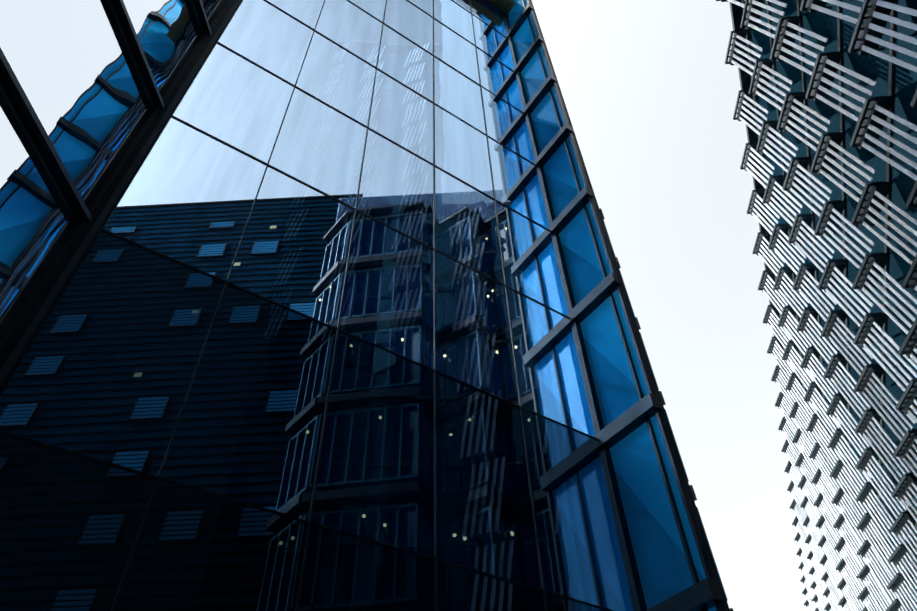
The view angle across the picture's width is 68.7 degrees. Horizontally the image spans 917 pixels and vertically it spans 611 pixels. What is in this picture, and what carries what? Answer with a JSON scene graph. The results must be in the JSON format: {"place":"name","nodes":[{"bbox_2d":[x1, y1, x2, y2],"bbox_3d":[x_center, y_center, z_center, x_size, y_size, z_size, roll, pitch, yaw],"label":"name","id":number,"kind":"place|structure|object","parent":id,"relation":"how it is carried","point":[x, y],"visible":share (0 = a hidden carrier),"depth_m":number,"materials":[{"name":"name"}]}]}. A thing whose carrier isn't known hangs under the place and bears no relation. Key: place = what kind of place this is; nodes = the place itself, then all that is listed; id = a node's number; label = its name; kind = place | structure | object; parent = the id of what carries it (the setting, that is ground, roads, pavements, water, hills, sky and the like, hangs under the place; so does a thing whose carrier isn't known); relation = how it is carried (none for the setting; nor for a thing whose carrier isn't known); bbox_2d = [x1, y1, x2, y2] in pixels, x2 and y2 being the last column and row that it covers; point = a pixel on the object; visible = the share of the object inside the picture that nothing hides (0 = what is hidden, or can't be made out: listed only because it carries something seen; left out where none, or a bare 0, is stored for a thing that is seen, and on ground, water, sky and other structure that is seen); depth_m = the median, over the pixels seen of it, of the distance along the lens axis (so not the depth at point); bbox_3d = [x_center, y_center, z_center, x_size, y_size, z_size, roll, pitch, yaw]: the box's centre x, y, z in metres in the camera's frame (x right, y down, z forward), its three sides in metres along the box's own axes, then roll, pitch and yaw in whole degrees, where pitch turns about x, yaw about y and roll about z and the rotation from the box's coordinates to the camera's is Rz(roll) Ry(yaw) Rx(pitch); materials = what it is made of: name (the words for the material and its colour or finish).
{"place":"outdoors","nodes":[
{"label":"outdoors","id":0,"kind":"place"},
{"bbox_2d":[0,0,225,337],"bbox_3d":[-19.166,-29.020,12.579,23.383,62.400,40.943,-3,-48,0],"label":"glass panels","id":1,"kind":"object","parent":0,"point":[73,67],"depth_m":10.61,"materials":[{"name":"blue glass"}]},
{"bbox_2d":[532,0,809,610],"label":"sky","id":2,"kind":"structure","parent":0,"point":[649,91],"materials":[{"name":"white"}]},
{"label":"paving","id":3,"kind":"structure","parent":0,"visible":0},
{"bbox_2d":[0,0,614,610],"bbox_3d":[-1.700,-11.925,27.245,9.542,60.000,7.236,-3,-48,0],"label":"atrium curtain frames","id":4,"kind":"structure","parent":3,"relation":"on","point":[30,318],"depth_m":11.65,"materials":[{"name":"black metal"}]},
{"bbox_2d":[0,0,636,610],"bbox_3d":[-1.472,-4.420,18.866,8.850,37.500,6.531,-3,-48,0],"label":"glass facade","id":5,"kind":"structure","parent":4,"relation":"attached to","point":[106,368],"depth_m":12.04,"materials":[{"name":"glass"}]},
{"bbox_2d":[504,0,729,610],"bbox_3d":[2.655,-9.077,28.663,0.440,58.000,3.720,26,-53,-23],"label":"blue fin wall","id":6,"kind":"structure","parent":3,"relation":"on","point":[671,566],"depth_m":15.63,"materials":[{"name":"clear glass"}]},
{"bbox_2d":[600,208,732,610],"bbox_3d":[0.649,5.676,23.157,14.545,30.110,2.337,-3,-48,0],"label":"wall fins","id":7,"kind":"object","parent":6,"relation":"attached to","point":[663,402],"visible":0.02,"depth_m":24.73,"materials":[{"name":"black metal"}]},
{"bbox_2d":[740,0,916,610],"bbox_3d":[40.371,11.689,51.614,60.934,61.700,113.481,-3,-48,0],"label":"tower glass facade","id":8,"kind":"object","parent":3,"relation":"on","point":[898,83],"visible":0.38,"depth_m":28.35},
{"bbox_2d":[729,0,813,608],"bbox_3d":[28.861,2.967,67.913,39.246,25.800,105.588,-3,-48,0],"label":"building edge","id":9,"kind":"object","parent":8,"relation":"attached to","point":[735,10],"depth_m":38.43,"materials":[{"name":"grey metal"}]},
{"bbox_2d":[716,0,916,610],"bbox_3d":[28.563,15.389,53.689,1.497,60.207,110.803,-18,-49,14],"label":"tower louvre panels","id":10,"kind":"object","parent":8,"relation":"attached to","point":[872,20],"visible":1,"depth_m":31.91,"materials":[{"name":"grey metal"}]},
{"bbox_3d":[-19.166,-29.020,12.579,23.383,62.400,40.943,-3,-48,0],"label":"left wing","id":11,"kind":"object","parent":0,"visible":0},
{"bbox_2d":[0,0,211,222],"bbox_3d":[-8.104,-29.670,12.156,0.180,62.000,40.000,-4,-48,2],"label":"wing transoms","id":12,"kind":"object","parent":11,"relation":"attached to","point":[22,107],"visible":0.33,"depth_m":10.22,"materials":[{"name":"black metal"}]}
]}

